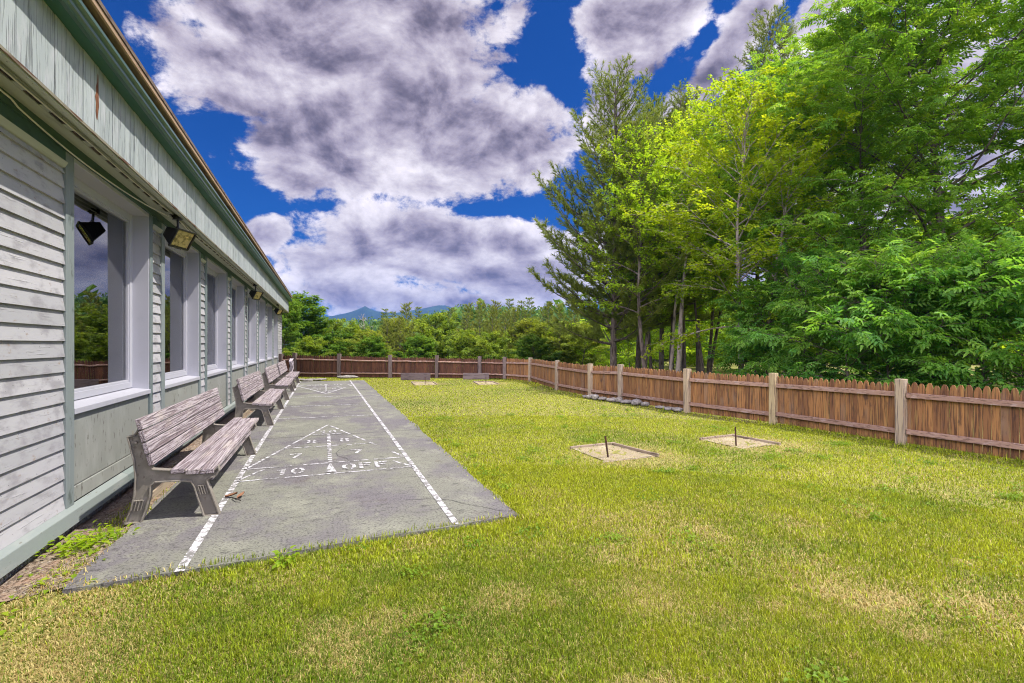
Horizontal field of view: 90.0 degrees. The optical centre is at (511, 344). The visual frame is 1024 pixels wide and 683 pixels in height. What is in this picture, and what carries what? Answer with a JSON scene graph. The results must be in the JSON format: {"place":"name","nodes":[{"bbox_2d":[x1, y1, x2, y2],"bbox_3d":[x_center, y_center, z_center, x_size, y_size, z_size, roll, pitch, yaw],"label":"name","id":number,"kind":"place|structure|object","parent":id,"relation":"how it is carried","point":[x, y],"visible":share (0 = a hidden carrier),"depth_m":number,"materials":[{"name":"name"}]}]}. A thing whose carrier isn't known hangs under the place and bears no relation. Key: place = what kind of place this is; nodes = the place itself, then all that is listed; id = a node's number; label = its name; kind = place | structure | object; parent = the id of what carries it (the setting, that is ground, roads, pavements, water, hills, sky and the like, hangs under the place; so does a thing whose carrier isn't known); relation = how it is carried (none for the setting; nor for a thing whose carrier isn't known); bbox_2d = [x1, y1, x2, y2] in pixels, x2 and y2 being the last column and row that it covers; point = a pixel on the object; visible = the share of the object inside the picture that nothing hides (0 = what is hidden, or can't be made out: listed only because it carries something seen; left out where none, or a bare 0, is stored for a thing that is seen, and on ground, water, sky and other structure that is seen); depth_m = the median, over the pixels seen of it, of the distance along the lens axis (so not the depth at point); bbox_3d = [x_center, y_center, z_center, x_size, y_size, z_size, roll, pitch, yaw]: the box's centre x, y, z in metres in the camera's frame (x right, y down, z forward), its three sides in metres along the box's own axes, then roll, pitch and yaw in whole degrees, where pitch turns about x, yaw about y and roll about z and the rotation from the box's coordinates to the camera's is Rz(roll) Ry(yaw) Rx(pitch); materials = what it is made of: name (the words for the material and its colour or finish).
{"place":"outdoors","nodes":[
{"label":"outdoors","id":0,"kind":"place"},
{"bbox_2d":[62,380,518,593],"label":"court pavement","id":1,"kind":"structure","parent":0,"point":[280,512],"depth_m":5.03,"materials":[{"name":"concrete"}]},
{"bbox_2d":[123,388,258,524],"bbox_3d":[-3.479,1.064,5.940,0.710,0.885,3.356,0,0,-20],"label":"park bench","id":2,"kind":"object","parent":1,"relation":"on","point":[200,467],"visible":1,"depth_m":4.73,"materials":[{"name":"wood"}]},
{"bbox_2d":[232,370,283,425],"bbox_3d":[-5.301,1.064,10.894,0.710,0.885,3.348,0,0,-20],"label":"park bench","id":3,"kind":"object","parent":1,"relation":"on","point":[264,402],"visible":0.91,"depth_m":9.77,"materials":[{"name":"wood"}]},
{"bbox_2d":[262,364,294,399],"bbox_3d":[-6.912,1.064,15.270,0.710,0.885,3.345,0,0,-20],"label":"park bench","id":4,"kind":"object","parent":1,"relation":"on","point":[271,374],"visible":0.85,"depth_m":14.15,"materials":[{"name":"wood"}]},
{"bbox_2d":[277,360,299,388],"bbox_3d":[-8.258,1.064,18.930,0.710,0.885,3.354,0,0,-20],"label":"park bench","id":5,"kind":"object","parent":1,"relation":"on","point":[282,368],"visible":0.67,"depth_m":18.53,"materials":[{"name":"wood"}]},
{"bbox_2d":[174,380,458,571],"bbox_3d":[-4.496,1.495,12.427,1.992,0.002,18.570,0,0,-20],"label":"court line","id":6,"kind":"object","parent":1,"relation":"on","point":[192,550],"visible":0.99,"depth_m":6.09,"materials":[{"name":"paint"}]},
{"bbox_2d":[287,305,452,327],"bbox_3d":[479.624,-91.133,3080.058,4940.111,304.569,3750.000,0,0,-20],"label":"mountain","id":7,"kind":"structure","parent":0,"point":[367,312],"depth_m":2929.48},
{"bbox_2d":[0,357,1023,682],"bbox_3d":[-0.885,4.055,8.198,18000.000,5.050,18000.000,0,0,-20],"label":"ground","id":8,"kind":"structure","parent":0,"point":[548,407],"depth_m":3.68,"materials":[{"name":"green plant"}]},
{"bbox_2d":[0,551,105,605],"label":"weed clump","id":9,"kind":"object","parent":8,"relation":"on","point":[44,591],"visible":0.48,"depth_m":3.28,"materials":[{"name":"green plant"}]},
{"bbox_2d":[0,382,272,601],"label":"dirt strip","id":10,"kind":"object","parent":8,"relation":"on","point":[16,584],"visible":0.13,"depth_m":3.79,"materials":[{"name":"brown soil"}]},
{"bbox_2d":[34,520,140,557],"bbox_3d":[-3.273,1.503,3.905,0.579,0.202,0.605,0,0,8],"label":"weed clump","id":11,"kind":"object","parent":10,"relation":"on","point":[82,542],"visible":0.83,"depth_m":3.87,"materials":[{"name":"green plant"}]},
{"bbox_2d":[151,409,250,499],"bbox_3d":[-6.445,1.498,12.855,0.090,0.124,16.780,0,0,-20],"label":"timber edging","id":12,"kind":"object","parent":10,"relation":"on","point":[158,488],"visible":0.04,"depth_m":5.27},
{"bbox_2d":[0,0,291,583],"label":"clubhouse building","id":13,"kind":"structure","parent":8,"relation":"on","point":[119,316],"depth_m":4.63,"materials":[{"name":"paint"}]},
{"bbox_2d":[0,89,172,217],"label":"loose cable","id":14,"kind":"object","parent":13,"relation":"attached to","point":[28,116],"visible":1,"depth_m":4.11,"materials":[{"name":"black rubber"}]},
{"bbox_2d":[74,158,150,414],"bbox_3d":[-4.142,-0.498,5.221,0.240,2.175,2.020,0,0,-20],"label":"window","id":15,"kind":"structure","parent":13,"relation":"in","point":[111,231],"depth_m":5.49,"materials":[{"name":"white plastic"}]},
{"bbox_2d":[0,66,274,302],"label":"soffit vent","id":16,"kind":"object","parent":13,"relation":"attached to","point":[27,90],"visible":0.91,"depth_m":4.14,"materials":[{"name":"black metal"}]},
{"bbox_2d":[163,214,196,250],"bbox_3d":[-4.237,-1.431,6.502,0.270,0.436,0.336,0,0,5],"label":"floodlight","id":17,"kind":"object","parent":13,"relation":"attached to","point":[177,237],"visible":0.91,"depth_m":6.47,"materials":[{"name":"black metal"}]},
{"bbox_2d":[165,226,199,388],"bbox_3d":[-5.049,-0.498,7.684,0.240,2.175,2.020,0,0,-20],"label":"window","id":18,"kind":"structure","parent":13,"relation":"in","point":[181,266],"depth_m":8.36,"materials":[{"name":"white plastic"}]},
{"bbox_2d":[207,258,226,376],"bbox_3d":[-5.955,-0.498,10.148,0.240,2.175,2.020,0,0,-20],"label":"window","id":19,"kind":"structure","parent":13,"relation":"in","point":[216,276],"depth_m":10.95,"materials":[{"name":"white plastic"}]},
{"bbox_2d":[232,276,244,369],"bbox_3d":[-6.862,-0.498,12.611,0.240,2.175,2.020,0,0,-20],"label":"window","id":20,"kind":"structure","parent":13,"relation":"in","point":[237,287],"depth_m":13.52,"materials":[{"name":"white plastic"}]},
{"bbox_2d":[248,288,256,365],"bbox_3d":[-7.768,-0.498,15.075,0.240,2.175,2.020,0,0,-20],"label":"window","id":21,"kind":"structure","parent":13,"relation":"in","point":[251,303],"depth_m":15.99,"materials":[{"name":"white plastic"}]},
{"bbox_2d":[249,284,263,299],"bbox_3d":[-6.965,-1.431,13.916,0.270,0.436,0.336,0,0,5],"label":"floodlight","id":22,"kind":"object","parent":13,"relation":"attached to","point":[255,295],"visible":0.96,"depth_m":13.87,"materials":[{"name":"black metal"}]},
{"bbox_2d":[259,298,265,362],"bbox_3d":[-8.675,-0.498,17.538,0.240,2.175,2.020,0,0,-20],"label":"window","id":23,"kind":"structure","parent":13,"relation":"in","point":[261,302],"depth_m":18.46,"materials":[{"name":"white plastic"}]},
{"bbox_2d":[267,303,272,359],"bbox_3d":[-9.581,-0.498,20.002,0.240,2.175,2.020,0,0,-20],"label":"window","id":24,"kind":"structure","parent":13,"relation":"in","point":[269,308],"depth_m":20.93,"materials":[{"name":"white plastic"}]},
{"bbox_2d":[274,308,277,357],"bbox_3d":[-10.487,-0.498,22.466,0.240,2.175,2.020,0,0,-20],"label":"window","id":25,"kind":"structure","parent":13,"relation":"in","point":[275,316],"depth_m":23.40,"materials":[{"name":"white plastic"}]},
{"bbox_2d":[270,545,299,570],"bbox_3d":[-1.568,1.496,3.537,0.221,0.209,0.211,0,0,-20],"label":"weed clump","id":26,"kind":"object","parent":8,"relation":"on","point":[278,562],"visible":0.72,"depth_m":3.51,"materials":[{"name":"green plant"}]},
{"bbox_2d":[282,298,305,365],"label":"broadleaf tree","id":27,"kind":"object","parent":8,"relation":"on","point":[294,314],"visible":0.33,"depth_m":33.17,"materials":[{"name":"green plant"}]},
{"bbox_2d":[282,335,336,361],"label":"broadleaf tree","id":28,"kind":"object","parent":8,"relation":"on","point":[310,347],"visible":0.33,"depth_m":30.77,"materials":[{"name":"green plant"}]},
{"bbox_2d":[285,290,353,357],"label":"broadleaf tree","id":29,"kind":"object","parent":8,"relation":"on","point":[313,318],"visible":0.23,"depth_m":37.01,"materials":[{"name":"green plant"}]},
{"bbox_2d":[301,325,343,356],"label":"broadleaf tree","id":30,"kind":"object","parent":8,"relation":"on","point":[326,345],"visible":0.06,"depth_m":39.91,"materials":[{"name":"green plant"}]},
{"bbox_2d":[314,317,363,357],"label":"broadleaf tree","id":31,"kind":"object","parent":8,"relation":"on","point":[338,325],"visible":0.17,"depth_m":43.98,"materials":[{"name":"green plant"}]},
{"bbox_2d":[344,324,375,377],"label":"broadleaf tree","id":32,"kind":"object","parent":8,"relation":"on","point":[367,328],"visible":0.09,"depth_m":45.60,"materials":[{"name":"green plant"}]},
{"bbox_2d":[341,329,399,377],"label":"broadleaf tree","id":33,"kind":"object","parent":8,"relation":"on","point":[370,332],"visible":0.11,"depth_m":38.38,"materials":[{"name":"green plant"}]},
{"bbox_2d":[350,333,392,377],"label":"broadleaf tree","id":34,"kind":"object","parent":8,"relation":"on","point":[370,343],"visible":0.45,"depth_m":35.28,"materials":[{"name":"green plant"}]},
{"bbox_2d":[380,317,396,355],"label":"pine tree","id":35,"kind":"object","parent":8,"relation":"on","point":[385,323],"visible":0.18,"depth_m":43.78,"materials":[{"name":"green plant"}]},
{"bbox_2d":[279,353,506,378],"bbox_3d":[-5.553,1.065,23.473,10.778,1.370,0.454,0,0,7],"label":"picket fence","id":36,"kind":"object","parent":8,"relation":"on","point":[328,366],"visible":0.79,"depth_m":23.44,"materials":[{"name":"brown wood"}]},
{"bbox_2d":[389,315,408,377],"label":"pine tree","id":37,"kind":"object","parent":8,"relation":"on","point":[394,338],"visible":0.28,"depth_m":41.81,"materials":[{"name":"green plant"}]},
{"bbox_2d":[380,317,425,358],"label":"broadleaf tree","id":38,"kind":"object","parent":8,"relation":"on","point":[395,323],"visible":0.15,"depth_m":45.09,"materials":[{"name":"green plant"}]},
{"bbox_2d":[398,302,413,350],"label":"pine tree","id":39,"kind":"object","parent":8,"relation":"on","point":[404,306],"visible":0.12,"depth_m":50.03,"materials":[{"name":"green plant"}]},
{"bbox_2d":[391,332,436,378],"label":"broadleaf tree","id":40,"kind":"object","parent":8,"relation":"on","point":[423,344],"visible":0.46,"depth_m":37.01,"materials":[{"name":"green plant"}]},
{"bbox_2d":[401,373,429,379],"bbox_3d":[-4.125,1.365,21.898,1.263,0.310,0.050,0,0,1],"label":"backboard","id":41,"kind":"object","parent":8,"relation":"on","point":[415,376],"visible":1,"depth_m":21.87,"materials":[{"name":"grey wood"}]},
{"bbox_2d":[401,311,473,376],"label":"broadleaf tree","id":42,"kind":"object","parent":8,"relation":"on","point":[443,330],"visible":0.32,"depth_m":41.35,"materials":[{"name":"green plant"}]},
{"bbox_2d":[456,302,475,332],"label":"pine tree","id":43,"kind":"object","parent":8,"relation":"on","point":[468,311],"visible":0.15,"depth_m":59.98,"materials":[{"name":"green plant"}]},
{"bbox_2d":[442,329,492,360],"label":"broadleaf tree","id":44,"kind":"object","parent":8,"relation":"on","point":[463,339],"visible":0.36,"depth_m":36.17,"materials":[{"name":"green plant"}]},
{"bbox_2d":[463,373,488,378],"bbox_3d":[-1.576,1.380,22.383,1.133,0.280,0.050,0,0,0],"label":"backboard","id":45,"kind":"object","parent":8,"relation":"on","point":[475,375],"visible":1,"depth_m":22.36,"materials":[{"name":"grey wood"}]},
{"bbox_2d":[470,310,486,357],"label":"spruce tree","id":46,"kind":"object","parent":8,"relation":"on","point":[480,324],"visible":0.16,"depth_m":41.14,"materials":[{"name":"green plant"}]},
{"bbox_2d":[470,300,491,332],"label":"pine tree","id":47,"kind":"object","parent":8,"relation":"on","point":[483,306],"visible":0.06,"depth_m":55.84,"materials":[{"name":"green plant"}]},
{"bbox_2d":[464,330,521,378],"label":"broadleaf tree","id":48,"kind":"object","parent":8,"relation":"on","point":[487,347],"visible":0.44,"depth_m":34.59,"materials":[{"name":"green plant"}]},
{"bbox_2d":[483,305,503,354],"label":"pine tree","id":49,"kind":"object","parent":8,"relation":"on","point":[492,319],"visible":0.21,"depth_m":42.75,"materials":[{"name":"green plant"}]},
{"bbox_2d":[488,300,506,330],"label":"pine tree","id":50,"kind":"object","parent":8,"relation":"on","point":[497,307],"visible":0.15,"depth_m":57.65,"materials":[{"name":"green plant"}]},
{"bbox_2d":[494,310,513,356],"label":"pine tree","id":51,"kind":"object","parent":8,"relation":"on","point":[503,316],"visible":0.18,"depth_m":39.97,"materials":[{"name":"green plant"}]},
{"bbox_2d":[507,307,520,348],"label":"pine tree","id":52,"kind":"object","parent":8,"relation":"on","point":[516,315],"visible":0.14,"depth_m":41.98,"materials":[{"name":"green plant"}]},
{"bbox_2d":[504,358,532,380],"bbox_3d":[0.224,1.143,21.928,0.131,1.215,1.991,0,0,-35],"label":"picket fence","id":53,"kind":"object","parent":8,"relation":"on","point":[516,368],"visible":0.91,"depth_m":21.89,"materials":[{"name":"brown wood"}]},
{"bbox_2d":[502,318,565,361],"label":"broadleaf tree","id":54,"kind":"object","parent":8,"relation":"on","point":[533,324],"visible":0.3,"depth_m":39.94,"materials":[{"name":"green plant"}]},
{"bbox_2d":[508,333,562,362],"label":"broadleaf tree","id":55,"kind":"object","parent":8,"relation":"on","point":[528,348],"visible":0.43,"depth_m":32.56,"materials":[{"name":"green plant"}]},
{"bbox_2d":[537,306,551,345],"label":"spruce tree","id":56,"kind":"object","parent":8,"relation":"on","point":[543,314],"visible":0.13,"depth_m":41.62,"materials":[{"name":"green plant"}]},
{"bbox_2d":[541,301,555,331],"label":"pine tree","id":57,"kind":"object","parent":8,"relation":"on","point":[549,303],"visible":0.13,"depth_m":55.83,"materials":[{"name":"green plant"}]},
{"bbox_2d":[539,327,578,362],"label":"broadleaf tree","id":58,"kind":"object","parent":8,"relation":"on","point":[552,334],"visible":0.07,"depth_m":40.57,"materials":[{"name":"green plant"}]},
{"bbox_2d":[550,312,573,363],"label":"spruce tree","id":59,"kind":"object","parent":8,"relation":"on","point":[560,334],"visible":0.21,"depth_m":39.92,"materials":[{"name":"green plant"}]},
{"bbox_2d":[548,321,609,365],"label":"broadleaf tree","id":60,"kind":"object","parent":8,"relation":"on","point":[578,345],"visible":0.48,"depth_m":39.21,"materials":[{"name":"green plant"}]},
{"bbox_2d":[566,318,635,365],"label":"shrub","id":61,"kind":"object","parent":8,"relation":"on","point":[621,356],"visible":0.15,"depth_m":42.40,"materials":[{"name":"green plant"}]},
{"bbox_2d":[570,442,658,462],"bbox_3d":[1.423,1.565,7.258,0.905,0.160,1.002,0,0,-20],"label":"horseshoe pit","id":62,"kind":"object","parent":8,"relation":"on","point":[629,450],"visible":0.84,"depth_m":7.26,"materials":[{"name":"beige sand"}]},
{"bbox_2d":[528,52,716,366],"bbox_3d":[5.694,-6.010,25.879,9.744,16.628,9.107,0,0,30],"label":"white pine","id":63,"kind":"object","parent":8,"relation":"on","point":[594,319],"visible":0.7,"depth_m":24.73,"materials":[{"name":"green plant"}]},
{"bbox_2d":[585,322,668,371],"bbox_3d":[8.104,0.457,36.235,5.855,4.773,5.703,0,0,17],"label":"shrub","id":64,"kind":"object","parent":8,"relation":"on","point":[604,353],"visible":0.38,"depth_m":35.70,"materials":[{"name":"green plant"}]},
{"bbox_2d":[570,120,712,368],"bbox_3d":[5.728,-3.901,23.201,6.126,12.058,6.042,0,0,-20],"label":"maple tree","id":65,"kind":"object","parent":8,"relation":"on","point":[628,189],"visible":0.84,"depth_m":22.72,"materials":[{"name":"green plant"}]},
{"bbox_2d":[567,92,717,368],"bbox_3d":[7.519,-5.929,29.786,8.100,16.777,8.105,0,0,-36],"label":"white pine","id":66,"kind":"object","parent":8,"relation":"on","point":[638,352],"visible":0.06,"depth_m":28.95,"materials":[{"name":"green plant"}]},
{"bbox_2d":[614,183,696,366],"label":"slender tree","id":67,"kind":"object","parent":8,"relation":"on","point":[647,336],"visible":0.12,"depth_m":24.31,"materials":[{"name":"green plant"}]},
{"bbox_2d":[611,92,699,369],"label":"white pine","id":68,"kind":"object","parent":8,"relation":"on","point":[661,360],"visible":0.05,"depth_m":32.54,"materials":[{"name":"green plant"}]},
{"bbox_2d":[606,311,706,368],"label":"shrub","id":69,"kind":"object","parent":8,"relation":"on","point":[633,348],"visible":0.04,"depth_m":54.37,"materials":[{"name":"green plant"}]},
{"bbox_2d":[625,306,718,368],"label":"shrub","id":70,"kind":"object","parent":8,"relation":"on","point":[690,331],"visible":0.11,"depth_m":46.84,"materials":[{"name":"green plant"}]},
{"bbox_2d":[607,109,740,363],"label":"ash tree","id":71,"kind":"object","parent":8,"relation":"on","point":[689,127],"visible":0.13,"depth_m":24.90,"materials":[{"name":"green plant"}]},
{"bbox_2d":[635,164,718,369],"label":"slender tree","id":72,"kind":"object","parent":8,"relation":"on","point":[673,328],"visible":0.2,"depth_m":23.45,"materials":[{"name":"green plant"}]},
{"bbox_2d":[332,277,1022,364],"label":"forest","id":73,"kind":"object","parent":8,"relation":"on","point":[373,324],"visible":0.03,"depth_m":105.91,"materials":[{"name":"green plant"}]},
{"bbox_2d":[341,406,1023,682],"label":"clover","id":74,"kind":"object","parent":8,"relation":"on","point":[436,615],"visible":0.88,"depth_m":4.54,"materials":[{"name":"green plant"}]},
{"bbox_2d":[634,140,734,372],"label":"slender tree","id":75,"kind":"object","parent":8,"relation":"on","point":[679,352],"visible":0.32,"depth_m":22.44,"materials":[{"name":"green plant"}]},
{"bbox_2d":[644,78,726,372],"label":"tree","id":76,"kind":"object","parent":8,"relation":"on","point":[705,316],"visible":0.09,"depth_m":31.90,"materials":[{"name":"green plant"}]},
{"bbox_2d":[657,199,732,373],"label":"slender tree","id":77,"kind":"object","parent":8,"relation":"on","point":[699,303],"visible":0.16,"depth_m":24.49,"materials":[{"name":"green plant"}]},
{"bbox_2d":[668,85,735,372],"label":"white pine","id":78,"kind":"object","parent":8,"relation":"on","point":[686,99],"visible":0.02,"depth_m":32.62,"materials":[{"name":"green plant"}]},
{"bbox_2d":[664,284,748,368],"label":"shrub","id":79,"kind":"object","parent":8,"relation":"on","point":[690,351],"visible":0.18,"depth_m":45.20,"materials":[{"name":"green plant"}]},
{"bbox_2d":[646,74,773,373],"bbox_3d":[10.668,-5.524,26.778,9.898,15.426,7.369,0,0,-20],"label":"ash tree","id":80,"kind":"object","parent":8,"relation":"on","point":[700,109],"visible":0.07,"depth_m":25.53,"materials":[{"name":"green plant"}]},
{"bbox_2d":[699,434,780,448],"bbox_3d":[3.555,1.551,8.006,0.794,0.128,0.878,0,0,-27],"label":"horseshoe pit","id":81,"kind":"object","parent":8,"relation":"on","point":[741,441],"visible":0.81,"depth_m":8.08,"materials":[{"name":"beige sand"}]},
{"bbox_2d":[694,299,793,371],"bbox_3d":[19.172,-0.901,39.099,8.490,6.921,8.269,0,0,-26],"label":"shrub","id":82,"kind":"object","parent":8,"relation":"on","point":[705,352],"visible":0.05,"depth_m":39.76,"materials":[{"name":"green plant"}]},
{"bbox_2d":[618,63,874,371],"bbox_3d":[8.086,-3.658,18.257,7.987,11.374,7.197,0,0,-3],"label":"young maple","id":83,"kind":"object","parent":8,"relation":"on","point":[692,153],"visible":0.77,"depth_m":17.20,"materials":[{"name":"green plant"}]},
{"bbox_2d":[705,277,827,378],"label":"sapling","id":84,"kind":"object","parent":8,"relation":"on","point":[747,320],"visible":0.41,"depth_m":17.28,"materials":[{"name":"green plant"}]},
{"bbox_2d":[693,65,840,373],"bbox_3d":[12.426,-5.892,25.741,7.225,16.175,8.198,0,0,45],"label":"ash tree","id":85,"kind":"object","parent":8,"relation":"on","point":[756,276],"visible":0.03,"depth_m":25.37,"materials":[{"name":"green plant"}]},
{"bbox_2d":[529,358,1023,459],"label":"picket fence","id":86,"kind":"object","parent":8,"relation":"on","point":[901,410],"visible":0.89,"depth_m":8.82,"materials":[{"name":"brown wood"}]},
{"bbox_2d":[704,0,851,373],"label":"dark pine","id":87,"kind":"object","parent":8,"relation":"on","point":[763,33],"visible":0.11,"depth_m":32.80,"materials":[{"name":"leaves"},{"name":"bark"}]},
{"bbox_2d":[716,138,841,370],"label":"slender tree","id":88,"kind":"object","parent":8,"relation":"on","point":[784,212],"visible":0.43,"depth_m":17.00,"materials":[{"name":"green plant"}]},
{"bbox_2d":[685,25,903,371],"bbox_3d":[11.601,-5.400,21.429,8.560,15.107,8.610,0,0,-2],"label":"ash tree","id":89,"kind":"object","parent":8,"relation":"on","point":[791,46],"visible":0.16,"depth_m":21.00,"materials":[{"name":"green plant"}]},
{"bbox_2d":[714,233,892,382],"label":"sapling","id":90,"kind":"object","parent":8,"relation":"on","point":[788,261],"visible":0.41,"depth_m":15.63,"materials":[{"name":"green plant"}]},
{"bbox_2d":[710,15,963,376],"bbox_3d":[14.249,-6.353,23.195,8.692,17.107,9.460,0,0,-42],"label":"ash tree","id":91,"kind":"object","parent":8,"relation":"on","point":[823,195],"visible":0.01,"depth_m":22.40,"materials":[{"name":"green plant"}]},
{"bbox_2d":[726,243,952,387],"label":"sapling","id":92,"kind":"object","parent":8,"relation":"on","point":[785,305],"visible":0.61,"depth_m":13.54,"materials":[{"name":"green plant"}]},
{"bbox_2d":[705,0,1023,374],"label":"ash tree","id":93,"kind":"object","parent":8,"relation":"on","point":[829,37],"visible":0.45,"depth_m":16.02,"materials":[{"name":"green plant"}]},
{"bbox_2d":[748,0,1023,364],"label":"ash tree","id":94,"kind":"object","parent":8,"relation":"on","point":[939,214],"visible":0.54,"depth_m":15.11,"materials":[{"name":"green plant"}]},
{"bbox_2d":[796,239,1002,409],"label":"sapling","id":95,"kind":"object","parent":8,"relation":"on","point":[860,335],"visible":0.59,"depth_m":12.01,"materials":[{"name":"green plant"}]},
{"bbox_2d":[824,227,1023,404],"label":"sapling","id":96,"kind":"object","parent":8,"relation":"on","point":[979,301],"visible":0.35,"depth_m":11.72,"materials":[{"name":"green plant"}]},
{"bbox_2d":[839,0,1023,324],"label":"ash tree","id":97,"kind":"object","parent":8,"relation":"on","point":[968,205],"visible":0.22,"depth_m":15.09,"materials":[{"name":"green plant"}]},
{"bbox_2d":[851,198,1023,381],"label":"shrub","id":98,"kind":"object","parent":8,"relation":"on","point":[976,367],"depth_m":28.27,"materials":[{"name":"green plant"}]},
{"bbox_2d":[854,227,1023,413],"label":"sapling","id":99,"kind":"object","parent":8,"relation":"on","point":[961,289],"visible":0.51,"depth_m":11.35,"materials":[{"name":"green plant"}]},
{"bbox_2d":[904,226,1023,411],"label":"sapling","id":100,"kind":"object","parent":8,"relation":"on","point":[993,355],"visible":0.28,"depth_m":11.26,"materials":[{"name":"green plant"}]},
{"bbox_2d":[101,0,1023,316],"label":"sky","id":101,"kind":"structure","parent":0,"point":[378,154],"materials":[{"name":"blue"}]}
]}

